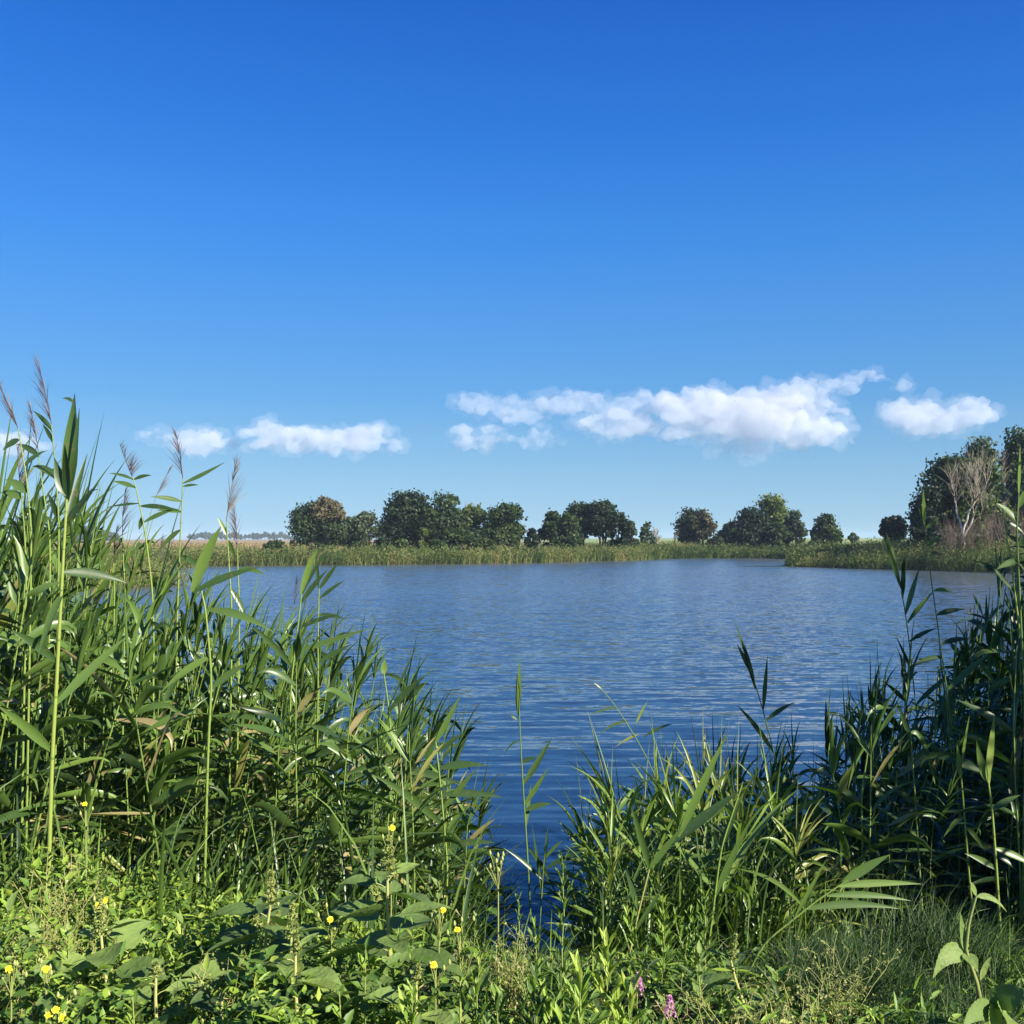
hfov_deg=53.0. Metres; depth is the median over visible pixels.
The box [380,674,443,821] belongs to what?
reed stalk
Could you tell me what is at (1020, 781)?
reed stalk
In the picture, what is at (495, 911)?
sow thistle
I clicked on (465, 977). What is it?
mugwort plant
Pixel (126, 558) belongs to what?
reed stalk
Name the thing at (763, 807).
reed stalk
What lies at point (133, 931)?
amaranth plant
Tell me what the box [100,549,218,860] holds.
reed stalk
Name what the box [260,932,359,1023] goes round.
amaranth plant
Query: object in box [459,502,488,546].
tree
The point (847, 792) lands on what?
reed stalk
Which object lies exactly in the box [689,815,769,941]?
reed stalk
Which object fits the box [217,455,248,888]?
reed stalk
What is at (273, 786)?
reed stalk
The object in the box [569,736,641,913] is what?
reed stalk
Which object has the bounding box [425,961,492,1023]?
mugwort plant
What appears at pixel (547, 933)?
reed stalk
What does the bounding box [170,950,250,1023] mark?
seeding weed
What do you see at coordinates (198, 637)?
reed stalk
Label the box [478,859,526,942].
reed stalk
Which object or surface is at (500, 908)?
reed stalk
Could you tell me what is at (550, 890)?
reed stalk
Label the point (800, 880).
reed stalk
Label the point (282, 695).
reed stalk
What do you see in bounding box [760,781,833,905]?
reed stalk
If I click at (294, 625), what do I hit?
reed stalk
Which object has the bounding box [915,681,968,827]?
reed stalk
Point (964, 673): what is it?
reed stalk
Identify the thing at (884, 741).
reed stalk
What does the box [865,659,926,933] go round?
reed stalk
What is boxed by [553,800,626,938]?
reed stalk
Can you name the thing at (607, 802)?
reed stalk
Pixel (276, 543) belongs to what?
shrub
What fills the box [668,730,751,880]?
reed stalk
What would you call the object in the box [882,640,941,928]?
reed stalk
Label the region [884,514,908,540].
tree
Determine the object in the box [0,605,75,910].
reed stalk
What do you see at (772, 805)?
reed stalk
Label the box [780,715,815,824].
reed stalk
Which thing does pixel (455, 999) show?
sow thistle
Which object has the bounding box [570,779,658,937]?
reed stalk
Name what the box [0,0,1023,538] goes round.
sky
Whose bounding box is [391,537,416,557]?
shrub
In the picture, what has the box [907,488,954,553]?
tree
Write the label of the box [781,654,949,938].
reed stalk
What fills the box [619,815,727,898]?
reed stalk
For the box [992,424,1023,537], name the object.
tree
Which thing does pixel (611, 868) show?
reed stalk
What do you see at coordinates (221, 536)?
distant tree
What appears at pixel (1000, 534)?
bare shrub
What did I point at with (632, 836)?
reed stalk
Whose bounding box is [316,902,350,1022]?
sow thistle
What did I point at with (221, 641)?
reed stalk
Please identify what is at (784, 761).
reed stalk
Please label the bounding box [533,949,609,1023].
mugwort plant
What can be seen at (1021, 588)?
reed stalk
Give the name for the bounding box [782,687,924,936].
reed stalk
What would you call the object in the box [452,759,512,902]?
reed stalk
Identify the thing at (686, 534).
tree
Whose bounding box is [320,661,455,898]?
reed stalk
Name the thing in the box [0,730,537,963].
reed shoots
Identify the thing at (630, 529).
tree
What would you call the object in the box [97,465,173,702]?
reed stalk
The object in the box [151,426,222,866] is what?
reed stalk
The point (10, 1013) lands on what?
sow thistle
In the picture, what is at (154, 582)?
reed stalk
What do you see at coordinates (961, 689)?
reed stalk
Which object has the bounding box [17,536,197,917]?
reed stalk
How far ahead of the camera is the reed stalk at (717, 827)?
4.82 m
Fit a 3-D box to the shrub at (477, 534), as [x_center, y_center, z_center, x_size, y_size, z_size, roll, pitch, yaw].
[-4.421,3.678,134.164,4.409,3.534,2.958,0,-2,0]
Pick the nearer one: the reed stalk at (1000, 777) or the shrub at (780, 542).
the reed stalk at (1000, 777)
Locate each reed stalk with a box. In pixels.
[0,381,44,903]
[0,394,126,944]
[0,467,104,836]
[0,480,80,884]
[0,483,80,835]
[0,495,13,774]
[0,496,130,849]
[0,497,76,890]
[0,499,79,872]
[0,509,66,785]
[0,510,21,605]
[0,530,72,840]
[0,548,38,778]
[0,558,104,884]
[0,589,101,866]
[0,596,125,889]
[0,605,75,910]
[0,606,19,826]
[1,441,52,855]
[1,633,131,904]
[2,578,120,864]
[2,623,104,872]
[4,495,92,769]
[7,653,145,879]
[16,397,53,866]
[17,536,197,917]
[23,533,97,885]
[30,353,59,878]
[34,584,226,884]
[37,530,82,659]
[39,535,112,711]
[42,674,177,901]
[50,570,165,870]
[51,481,109,635]
[53,514,88,588]
[55,626,117,862]
[56,669,218,895]
[57,531,144,816]
[60,665,166,864]
[68,485,117,703]
[68,536,106,605]
[75,510,164,784]
[93,521,151,702]
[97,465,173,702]
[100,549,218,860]
[107,439,177,866]
[108,559,240,883]
[109,523,129,874]
[111,606,199,889]
[119,482,134,863]
[121,572,227,885]
[122,587,214,885]
[127,557,176,682]
[129,535,166,652]
[132,569,187,748]
[137,582,266,900]
[137,596,288,898]
[138,591,186,695]
[144,573,221,885]
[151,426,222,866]
[154,609,203,881]
[160,527,274,932]
[165,616,250,899]
[166,707,201,883]
[169,585,254,827]
[172,589,262,882]
[178,581,333,890]
[178,591,314,887]
[181,566,274,902]
[189,655,278,893]
[190,640,282,892]
[194,684,334,888]
[203,642,250,837]
[207,613,236,810]
[208,601,287,886]
[209,676,286,865]
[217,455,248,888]
[228,501,263,899]
[228,587,376,905]
[231,633,337,882]
[234,613,257,728]
[235,602,325,838]
[241,633,336,895]
[244,628,314,886]
[250,548,369,875]
[251,622,350,914]
[265,575,300,822]
[271,610,420,915]
[272,611,386,854]
[278,731,380,905]
[279,611,358,890]
[281,620,401,935]
[286,594,351,765]
[286,696,405,891]
[287,696,318,773]
[300,679,458,914]
[303,731,336,837]
[314,562,351,914]
[316,775,386,889]
[318,708,454,901]
[319,641,465,895]
[320,656,476,913]
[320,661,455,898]
[321,664,441,889]
[323,663,481,903]
[325,741,433,896]
[326,713,438,899]
[326,809,421,929]
[330,630,389,874]
[348,633,444,889]
[349,741,445,857]
[353,741,449,917]
[360,660,427,853]
[372,695,502,943]
[377,737,449,862]
[379,713,452,907]
[379,817,405,916]
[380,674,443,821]
[399,787,470,940]
[401,704,506,943]
[413,672,483,898]
[414,705,438,791]
[416,760,504,939]
[417,674,465,874]
[417,810,488,938]
[419,825,485,940]
[420,689,479,810]
[421,797,503,934]
[424,757,463,863]
[435,686,494,850]
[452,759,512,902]
[454,834,525,947]
[474,862,507,943]
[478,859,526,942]
[485,841,525,935]
[504,660,556,951]
[504,825,589,953]
[513,758,667,925]
[521,871,593,950]
[532,753,651,899]
[534,787,600,949]
[536,818,673,942]
[540,880,592,944]
[542,763,661,936]
[545,750,626,944]
[550,710,717,886]
[550,777,658,938]
[550,838,590,952]
[551,715,748,915]
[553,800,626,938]
[557,814,641,934]
[559,719,702,926]
[567,807,640,933]
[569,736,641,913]
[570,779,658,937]
[572,741,672,944]
[583,774,666,895]
[588,821,657,934]
[590,683,670,891]
[591,799,719,942]
[612,743,687,861]
[615,748,735,891]
[619,800,667,874]
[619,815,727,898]
[624,726,696,899]
[624,757,707,936]
[624,807,682,989]
[625,830,684,944]
[635,729,755,940]
[636,811,693,942]
[644,841,719,940]
[648,736,806,938]
[650,787,686,879]
[651,707,776,926]
[651,727,730,886]
[653,731,714,842]
[653,837,731,943]
[653,845,696,947]
[654,765,684,908]
[668,715,767,871]
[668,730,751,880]
[671,728,762,932]
[673,735,752,953]
[686,712,739,814]
[686,716,757,851]
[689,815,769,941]
[690,730,776,928]
[694,749,753,902]
[705,728,715,839]
[706,716,810,879]
[717,731,761,823]
[719,778,792,877]
[724,719,765,828]
[724,719,845,943]
[724,782,840,936]
[731,793,784,916]
[734,620,815,839]
[743,737,771,823]
[744,759,806,857]
[745,854,918,978]
[746,716,853,936]
[746,821,802,937]
[749,784,823,894]
[751,731,811,822]
[752,785,866,942]
[755,736,816,842]
[755,777,806,850]
[755,830,828,945]
[757,713,809,869]
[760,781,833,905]
[763,852,841,936]
[769,803,826,896]
[772,724,808,825]
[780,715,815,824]
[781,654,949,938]
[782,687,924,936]
[783,744,843,865]
[788,707,910,917]
[789,747,848,930]
[797,700,882,883]
[809,691,882,830]
[813,680,860,827]
[814,715,934,927]
[820,677,939,902]
[823,674,910,815]
[824,687,848,821]
[827,682,888,814]
[827,705,900,929]
[832,715,894,854]
[833,738,882,849]
[840,673,896,819]
[851,695,977,918]
[856,615,948,922]
[859,649,925,901]
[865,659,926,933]
[865,702,933,832]
[866,663,917,818]
[866,667,982,925]
[867,736,886,899]
[871,533,953,842]
[879,698,968,862]
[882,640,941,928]
[885,701,936,925]
[887,735,935,920]
[888,742,946,928]
[894,611,990,853]
[895,636,1016,928]
[902,623,1009,912]
[913,490,990,930]
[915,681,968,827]
[916,690,939,761]
[919,589,1023,939]
[925,611,1023,915]
[928,593,1017,894]
[929,667,967,910]
[933,620,1003,915]
[937,597,1004,820]
[938,695,1022,925]
[939,538,1021,914]
[941,613,1000,890]
[944,715,985,929]
[946,591,1021,918]
[948,620,1022,923]
[963,572,1023,751]
[965,719,1023,940]
[966,546,1023,910]
[968,571,1023,909]
[986,449,1023,634]
[991,576,1023,854]
[996,449,1023,937]
[999,778,1022,863]
[1000,582,1023,824]
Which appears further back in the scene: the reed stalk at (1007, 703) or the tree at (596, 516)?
the tree at (596, 516)
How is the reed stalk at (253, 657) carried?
on the ground at (690, 1014)
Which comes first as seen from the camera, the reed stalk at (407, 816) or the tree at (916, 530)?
the reed stalk at (407, 816)
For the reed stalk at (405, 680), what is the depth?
7.83 m
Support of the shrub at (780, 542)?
on the ground at (690, 1014)
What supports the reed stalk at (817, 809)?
on the ground at (690, 1014)
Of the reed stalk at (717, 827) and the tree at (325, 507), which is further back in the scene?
the tree at (325, 507)
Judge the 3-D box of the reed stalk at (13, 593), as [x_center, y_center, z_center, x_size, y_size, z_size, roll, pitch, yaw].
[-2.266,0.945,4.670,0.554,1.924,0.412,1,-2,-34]
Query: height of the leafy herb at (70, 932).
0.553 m
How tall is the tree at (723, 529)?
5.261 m
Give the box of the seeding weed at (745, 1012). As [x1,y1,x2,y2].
[655,963,822,1023]
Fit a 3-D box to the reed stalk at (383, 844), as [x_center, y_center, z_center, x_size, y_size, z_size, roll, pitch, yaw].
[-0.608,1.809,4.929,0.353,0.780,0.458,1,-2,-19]
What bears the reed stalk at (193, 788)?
on the ground at (690, 1014)
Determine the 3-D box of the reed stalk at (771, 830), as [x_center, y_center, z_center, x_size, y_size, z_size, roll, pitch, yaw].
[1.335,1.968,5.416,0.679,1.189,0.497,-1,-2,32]
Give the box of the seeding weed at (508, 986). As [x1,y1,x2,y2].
[482,922,536,1023]
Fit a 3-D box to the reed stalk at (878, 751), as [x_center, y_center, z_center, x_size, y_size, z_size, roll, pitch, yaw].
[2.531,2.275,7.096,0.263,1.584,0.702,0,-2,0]
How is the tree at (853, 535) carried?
on the ground at (690, 1014)
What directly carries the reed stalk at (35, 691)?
on the ground at (690, 1014)
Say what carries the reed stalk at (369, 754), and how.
on the ground at (690, 1014)
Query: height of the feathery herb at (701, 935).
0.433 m
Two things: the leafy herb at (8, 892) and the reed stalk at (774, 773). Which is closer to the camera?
the leafy herb at (8, 892)
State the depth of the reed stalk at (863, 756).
6.74 m
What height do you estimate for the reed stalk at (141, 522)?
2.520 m
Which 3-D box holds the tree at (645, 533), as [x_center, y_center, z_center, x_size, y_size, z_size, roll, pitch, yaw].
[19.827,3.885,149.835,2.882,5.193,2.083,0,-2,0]
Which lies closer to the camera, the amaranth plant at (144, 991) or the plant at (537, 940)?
the amaranth plant at (144, 991)
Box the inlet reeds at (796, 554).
[640,539,906,565]
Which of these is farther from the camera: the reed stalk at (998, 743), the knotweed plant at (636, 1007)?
the reed stalk at (998, 743)
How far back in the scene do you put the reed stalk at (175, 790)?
4.30 m
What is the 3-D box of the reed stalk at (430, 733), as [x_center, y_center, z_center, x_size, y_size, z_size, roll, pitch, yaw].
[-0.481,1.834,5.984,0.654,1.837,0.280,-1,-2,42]
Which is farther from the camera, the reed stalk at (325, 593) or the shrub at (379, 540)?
the shrub at (379, 540)
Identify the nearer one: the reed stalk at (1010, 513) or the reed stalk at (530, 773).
the reed stalk at (1010, 513)
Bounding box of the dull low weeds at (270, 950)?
[139,871,1023,1023]
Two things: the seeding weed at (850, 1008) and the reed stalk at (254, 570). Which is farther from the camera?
the reed stalk at (254, 570)
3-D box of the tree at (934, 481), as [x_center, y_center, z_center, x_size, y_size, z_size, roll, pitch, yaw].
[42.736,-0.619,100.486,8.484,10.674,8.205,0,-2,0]
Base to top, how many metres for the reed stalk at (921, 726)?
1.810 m
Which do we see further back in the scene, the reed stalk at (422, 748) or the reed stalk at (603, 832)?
the reed stalk at (422, 748)
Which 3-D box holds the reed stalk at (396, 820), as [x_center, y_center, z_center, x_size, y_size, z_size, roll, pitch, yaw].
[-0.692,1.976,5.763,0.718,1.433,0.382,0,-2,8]
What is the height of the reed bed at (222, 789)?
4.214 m
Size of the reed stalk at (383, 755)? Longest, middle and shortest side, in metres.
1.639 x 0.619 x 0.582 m
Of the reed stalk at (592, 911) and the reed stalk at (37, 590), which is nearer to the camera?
the reed stalk at (37, 590)
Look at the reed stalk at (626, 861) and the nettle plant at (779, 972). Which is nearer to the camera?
the nettle plant at (779, 972)
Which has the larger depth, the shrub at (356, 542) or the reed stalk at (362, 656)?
the shrub at (356, 542)
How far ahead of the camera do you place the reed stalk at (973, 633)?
6.52 m
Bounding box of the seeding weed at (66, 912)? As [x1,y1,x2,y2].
[0,847,120,989]
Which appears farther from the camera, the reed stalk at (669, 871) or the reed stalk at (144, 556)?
the reed stalk at (144, 556)
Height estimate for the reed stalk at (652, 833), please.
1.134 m
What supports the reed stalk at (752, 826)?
on the ground at (690, 1014)
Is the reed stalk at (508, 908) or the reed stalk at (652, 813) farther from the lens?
the reed stalk at (508, 908)
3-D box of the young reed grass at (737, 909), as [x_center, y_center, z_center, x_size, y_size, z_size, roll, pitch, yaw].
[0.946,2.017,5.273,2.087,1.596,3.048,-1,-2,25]
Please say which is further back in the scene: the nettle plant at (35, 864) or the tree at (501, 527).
the tree at (501, 527)
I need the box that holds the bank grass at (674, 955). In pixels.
[0,858,1023,1023]
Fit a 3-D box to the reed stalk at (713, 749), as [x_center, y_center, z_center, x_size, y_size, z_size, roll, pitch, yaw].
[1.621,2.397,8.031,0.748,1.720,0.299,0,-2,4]
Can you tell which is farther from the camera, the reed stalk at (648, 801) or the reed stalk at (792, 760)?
the reed stalk at (792, 760)
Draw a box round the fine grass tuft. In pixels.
[741,868,1023,1023]
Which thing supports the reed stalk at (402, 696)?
on the ground at (690, 1014)
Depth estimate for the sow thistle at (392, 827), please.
3.17 m
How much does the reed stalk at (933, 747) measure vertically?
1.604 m
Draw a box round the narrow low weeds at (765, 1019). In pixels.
[466,931,1023,1023]
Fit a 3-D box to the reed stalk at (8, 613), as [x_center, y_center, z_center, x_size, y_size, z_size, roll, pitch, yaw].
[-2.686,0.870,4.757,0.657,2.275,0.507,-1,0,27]
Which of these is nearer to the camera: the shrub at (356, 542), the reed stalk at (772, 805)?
the reed stalk at (772, 805)
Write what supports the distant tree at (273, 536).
on the ground at (690, 1014)
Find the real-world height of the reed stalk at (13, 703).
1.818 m
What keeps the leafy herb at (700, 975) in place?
on the ground at (690, 1014)
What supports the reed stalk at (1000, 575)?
on the ground at (690, 1014)
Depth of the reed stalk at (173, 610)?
8.23 m
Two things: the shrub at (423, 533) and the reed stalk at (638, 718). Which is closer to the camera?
the reed stalk at (638, 718)
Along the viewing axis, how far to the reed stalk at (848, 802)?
4.92 m
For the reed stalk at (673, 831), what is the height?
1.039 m
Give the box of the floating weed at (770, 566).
[732,565,796,566]
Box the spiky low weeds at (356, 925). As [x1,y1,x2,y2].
[0,816,427,1023]
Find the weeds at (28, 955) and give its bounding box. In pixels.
[0,823,332,1023]
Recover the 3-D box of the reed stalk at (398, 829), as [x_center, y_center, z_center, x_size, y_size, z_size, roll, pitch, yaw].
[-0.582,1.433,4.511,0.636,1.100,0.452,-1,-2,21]
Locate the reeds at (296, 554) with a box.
[54,540,683,566]
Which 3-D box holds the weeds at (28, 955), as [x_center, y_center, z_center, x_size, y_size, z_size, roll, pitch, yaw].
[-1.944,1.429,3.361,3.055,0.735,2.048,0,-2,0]
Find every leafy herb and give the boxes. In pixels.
[0,889,82,1022]
[50,922,158,1023]
[81,952,213,1023]
[141,912,247,1020]
[213,892,301,1017]
[278,935,424,1023]
[289,982,355,1023]
[297,892,406,1020]
[377,870,493,1018]
[641,941,714,1023]
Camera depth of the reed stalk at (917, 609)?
5.59 m
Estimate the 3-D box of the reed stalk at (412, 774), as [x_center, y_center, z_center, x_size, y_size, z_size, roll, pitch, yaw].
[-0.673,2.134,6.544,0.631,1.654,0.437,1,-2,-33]
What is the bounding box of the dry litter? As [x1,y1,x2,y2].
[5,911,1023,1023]
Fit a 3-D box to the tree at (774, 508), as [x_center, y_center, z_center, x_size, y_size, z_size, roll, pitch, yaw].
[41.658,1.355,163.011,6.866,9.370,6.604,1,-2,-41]
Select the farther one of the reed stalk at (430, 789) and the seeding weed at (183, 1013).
the reed stalk at (430, 789)
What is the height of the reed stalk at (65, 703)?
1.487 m
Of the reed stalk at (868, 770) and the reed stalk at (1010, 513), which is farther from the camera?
the reed stalk at (868, 770)
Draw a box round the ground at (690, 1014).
[0,538,1023,1023]
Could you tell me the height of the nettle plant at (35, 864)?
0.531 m
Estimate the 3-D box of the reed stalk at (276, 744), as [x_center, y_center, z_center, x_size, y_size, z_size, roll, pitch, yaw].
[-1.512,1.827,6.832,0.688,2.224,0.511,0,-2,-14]
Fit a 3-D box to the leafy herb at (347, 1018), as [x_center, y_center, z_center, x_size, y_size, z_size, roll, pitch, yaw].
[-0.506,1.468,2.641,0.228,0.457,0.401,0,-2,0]
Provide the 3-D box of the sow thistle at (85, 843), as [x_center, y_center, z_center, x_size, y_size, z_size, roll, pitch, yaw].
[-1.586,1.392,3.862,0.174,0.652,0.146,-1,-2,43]
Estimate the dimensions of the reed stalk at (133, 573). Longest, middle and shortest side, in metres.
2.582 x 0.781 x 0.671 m
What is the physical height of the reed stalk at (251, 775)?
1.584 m
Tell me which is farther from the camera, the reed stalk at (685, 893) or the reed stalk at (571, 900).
the reed stalk at (571, 900)
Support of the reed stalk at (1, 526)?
on the ground at (690, 1014)
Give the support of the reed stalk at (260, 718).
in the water
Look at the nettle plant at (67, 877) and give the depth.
3.72 m
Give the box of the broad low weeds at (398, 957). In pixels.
[0,891,635,1023]
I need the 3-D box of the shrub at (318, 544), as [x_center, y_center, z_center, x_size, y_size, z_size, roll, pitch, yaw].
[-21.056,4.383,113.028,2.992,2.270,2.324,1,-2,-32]
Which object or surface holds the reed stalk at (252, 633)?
on the ground at (690, 1014)
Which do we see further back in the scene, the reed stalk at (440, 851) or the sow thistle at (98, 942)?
the reed stalk at (440, 851)
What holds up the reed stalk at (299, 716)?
on the ground at (690, 1014)
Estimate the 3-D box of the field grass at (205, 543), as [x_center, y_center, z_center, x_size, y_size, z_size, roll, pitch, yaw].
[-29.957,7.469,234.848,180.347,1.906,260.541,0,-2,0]
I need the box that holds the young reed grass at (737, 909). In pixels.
[533,783,902,962]
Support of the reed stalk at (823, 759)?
on the ground at (690, 1014)
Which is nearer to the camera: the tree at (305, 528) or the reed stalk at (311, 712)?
the reed stalk at (311, 712)
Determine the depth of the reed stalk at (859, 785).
7.11 m
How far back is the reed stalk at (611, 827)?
4.54 m
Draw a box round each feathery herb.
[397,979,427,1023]
[621,891,679,1002]
[672,886,726,983]
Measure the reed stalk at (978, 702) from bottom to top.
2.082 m
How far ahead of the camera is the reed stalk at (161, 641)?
5.72 m
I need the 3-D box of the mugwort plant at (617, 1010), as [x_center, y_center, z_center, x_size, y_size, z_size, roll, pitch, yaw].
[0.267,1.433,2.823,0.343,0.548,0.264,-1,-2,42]
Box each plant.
[19,845,57,947]
[27,892,170,1023]
[38,842,80,951]
[70,825,102,946]
[84,876,132,1010]
[109,958,211,1023]
[182,869,333,1023]
[190,970,282,1023]
[229,903,352,1023]
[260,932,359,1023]
[314,834,471,1023]
[364,963,453,1023]
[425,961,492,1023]
[453,923,483,1023]
[482,963,557,1023]
[510,917,570,1020]
[512,892,526,1015]
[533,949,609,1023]
[537,926,648,1023]
[541,851,578,1010]
[633,971,643,1023]
[664,995,676,1023]
[691,932,802,1023]
[762,965,833,1023]
[933,882,1006,1021]
[964,983,1023,1023]
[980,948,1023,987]
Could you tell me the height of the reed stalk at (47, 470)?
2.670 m
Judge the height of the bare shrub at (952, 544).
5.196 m
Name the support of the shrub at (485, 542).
on the ground at (690, 1014)
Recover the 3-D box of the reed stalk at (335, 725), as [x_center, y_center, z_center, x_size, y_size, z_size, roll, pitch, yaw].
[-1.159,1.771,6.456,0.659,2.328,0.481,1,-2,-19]
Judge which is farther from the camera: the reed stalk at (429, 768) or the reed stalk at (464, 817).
the reed stalk at (429, 768)
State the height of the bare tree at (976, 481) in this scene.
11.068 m
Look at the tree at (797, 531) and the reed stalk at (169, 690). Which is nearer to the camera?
the reed stalk at (169, 690)
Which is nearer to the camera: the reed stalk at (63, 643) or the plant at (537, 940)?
the plant at (537, 940)
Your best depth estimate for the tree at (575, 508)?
143.96 m
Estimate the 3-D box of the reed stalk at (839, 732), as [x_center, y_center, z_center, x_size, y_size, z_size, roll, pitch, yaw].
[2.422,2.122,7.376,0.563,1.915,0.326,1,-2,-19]
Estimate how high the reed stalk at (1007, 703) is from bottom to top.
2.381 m
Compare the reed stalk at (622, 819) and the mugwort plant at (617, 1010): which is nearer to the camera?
the mugwort plant at (617, 1010)
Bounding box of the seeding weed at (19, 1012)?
[0,904,110,1023]
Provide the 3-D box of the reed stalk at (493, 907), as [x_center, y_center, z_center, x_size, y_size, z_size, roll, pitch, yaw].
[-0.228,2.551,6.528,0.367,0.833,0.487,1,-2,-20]
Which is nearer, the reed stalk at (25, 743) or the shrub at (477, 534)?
the reed stalk at (25, 743)
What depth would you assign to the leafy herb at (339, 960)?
3.25 m
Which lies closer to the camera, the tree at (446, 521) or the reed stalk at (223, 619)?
the reed stalk at (223, 619)
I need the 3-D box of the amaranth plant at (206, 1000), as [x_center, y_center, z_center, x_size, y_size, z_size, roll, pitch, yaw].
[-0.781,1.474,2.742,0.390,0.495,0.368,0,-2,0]
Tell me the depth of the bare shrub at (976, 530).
90.64 m
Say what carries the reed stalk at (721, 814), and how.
on the ground at (690, 1014)
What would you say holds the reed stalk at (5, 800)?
on the ground at (690, 1014)
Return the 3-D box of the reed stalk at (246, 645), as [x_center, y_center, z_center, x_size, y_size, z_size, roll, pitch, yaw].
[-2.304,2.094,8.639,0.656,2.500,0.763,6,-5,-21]
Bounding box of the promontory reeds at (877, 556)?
[783,531,1023,572]
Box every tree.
[202,531,209,539]
[218,531,225,539]
[271,532,275,539]
[284,497,351,549]
[309,495,345,524]
[312,522,347,547]
[342,516,368,543]
[349,510,382,544]
[372,488,434,546]
[409,489,472,545]
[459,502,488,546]
[479,499,527,546]
[524,528,540,549]
[537,508,560,548]
[548,512,585,549]
[562,501,590,544]
[580,498,619,546]
[604,512,632,548]
[622,520,638,547]
[638,521,656,545]
[670,506,717,545]
[687,509,717,543]
[715,519,736,543]
[724,505,769,548]
[752,492,792,542]
[764,521,791,547]
[783,509,808,545]
[806,512,843,545]
[847,532,859,542]
[878,518,893,542]
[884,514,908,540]
[904,452,990,546]
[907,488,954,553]
[937,445,1001,547]
[947,451,1023,549]
[960,435,1001,484]
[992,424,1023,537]
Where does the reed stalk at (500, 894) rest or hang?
on the ground at (690, 1014)
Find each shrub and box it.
[262,539,287,553]
[308,542,331,554]
[341,540,367,552]
[345,531,376,548]
[371,537,391,547]
[375,543,391,552]
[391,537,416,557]
[415,527,430,551]
[426,538,448,554]
[446,528,481,550]
[462,527,488,545]
[477,536,496,551]
[563,536,583,552]
[652,527,661,542]
[705,535,726,547]
[712,530,735,547]
[767,539,794,550]
[798,540,816,547]
[930,513,980,566]
[943,506,1002,559]
[975,506,1023,555]
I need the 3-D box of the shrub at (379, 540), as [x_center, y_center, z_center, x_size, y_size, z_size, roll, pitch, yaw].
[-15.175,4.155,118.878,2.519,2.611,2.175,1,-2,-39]
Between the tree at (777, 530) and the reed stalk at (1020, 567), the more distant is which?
the tree at (777, 530)
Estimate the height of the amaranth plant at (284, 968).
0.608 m
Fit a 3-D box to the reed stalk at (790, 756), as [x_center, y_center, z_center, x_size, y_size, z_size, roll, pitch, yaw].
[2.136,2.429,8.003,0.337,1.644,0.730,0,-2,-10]
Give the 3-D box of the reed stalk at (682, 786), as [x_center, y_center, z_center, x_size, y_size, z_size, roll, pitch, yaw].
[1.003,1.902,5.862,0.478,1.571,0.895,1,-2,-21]
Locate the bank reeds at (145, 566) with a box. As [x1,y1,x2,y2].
[6,544,210,588]
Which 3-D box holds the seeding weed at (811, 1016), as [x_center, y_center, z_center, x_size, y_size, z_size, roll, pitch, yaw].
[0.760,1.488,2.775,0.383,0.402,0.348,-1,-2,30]
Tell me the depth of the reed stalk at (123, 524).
5.39 m
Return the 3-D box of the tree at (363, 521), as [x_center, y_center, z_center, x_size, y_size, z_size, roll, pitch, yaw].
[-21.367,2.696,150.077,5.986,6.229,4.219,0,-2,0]
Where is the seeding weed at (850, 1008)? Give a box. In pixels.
[749,929,904,1023]
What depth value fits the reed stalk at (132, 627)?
5.54 m
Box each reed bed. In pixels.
[0,401,516,939]
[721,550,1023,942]
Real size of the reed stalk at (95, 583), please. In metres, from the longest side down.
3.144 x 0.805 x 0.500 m
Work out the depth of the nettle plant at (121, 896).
3.47 m
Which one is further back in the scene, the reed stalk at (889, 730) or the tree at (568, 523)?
the tree at (568, 523)
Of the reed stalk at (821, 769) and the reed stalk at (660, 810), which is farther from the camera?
the reed stalk at (821, 769)
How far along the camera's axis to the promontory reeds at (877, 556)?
94.01 m
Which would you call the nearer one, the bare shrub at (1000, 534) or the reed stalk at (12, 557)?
the reed stalk at (12, 557)
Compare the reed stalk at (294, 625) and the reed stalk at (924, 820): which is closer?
the reed stalk at (924, 820)
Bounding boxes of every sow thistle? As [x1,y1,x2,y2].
[1,960,29,1023]
[37,957,64,1021]
[44,988,76,1023]
[66,796,108,947]
[87,896,118,1021]
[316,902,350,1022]
[381,817,412,1023]
[424,959,455,1023]
[429,907,458,1008]
[446,915,477,1023]
[480,850,513,997]
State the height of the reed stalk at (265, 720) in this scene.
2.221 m
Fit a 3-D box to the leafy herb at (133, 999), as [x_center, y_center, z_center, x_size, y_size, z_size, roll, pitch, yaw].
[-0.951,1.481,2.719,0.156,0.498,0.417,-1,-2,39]
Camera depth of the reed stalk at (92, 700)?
5.26 m
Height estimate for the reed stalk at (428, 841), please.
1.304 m
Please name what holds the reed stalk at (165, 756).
on the ground at (690, 1014)
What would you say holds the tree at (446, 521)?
on the ground at (690, 1014)
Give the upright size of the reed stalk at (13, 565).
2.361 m
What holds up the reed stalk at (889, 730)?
on the ground at (690, 1014)
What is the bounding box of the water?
[3,558,1023,961]
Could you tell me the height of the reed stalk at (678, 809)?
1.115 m
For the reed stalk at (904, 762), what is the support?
on the ground at (690, 1014)
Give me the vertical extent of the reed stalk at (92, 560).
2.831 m
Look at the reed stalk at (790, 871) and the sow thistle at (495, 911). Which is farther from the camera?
the reed stalk at (790, 871)
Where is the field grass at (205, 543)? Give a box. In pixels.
[53,540,1012,549]
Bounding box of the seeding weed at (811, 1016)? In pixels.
[728,967,871,1023]
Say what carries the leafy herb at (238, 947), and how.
on the ground at (690, 1014)

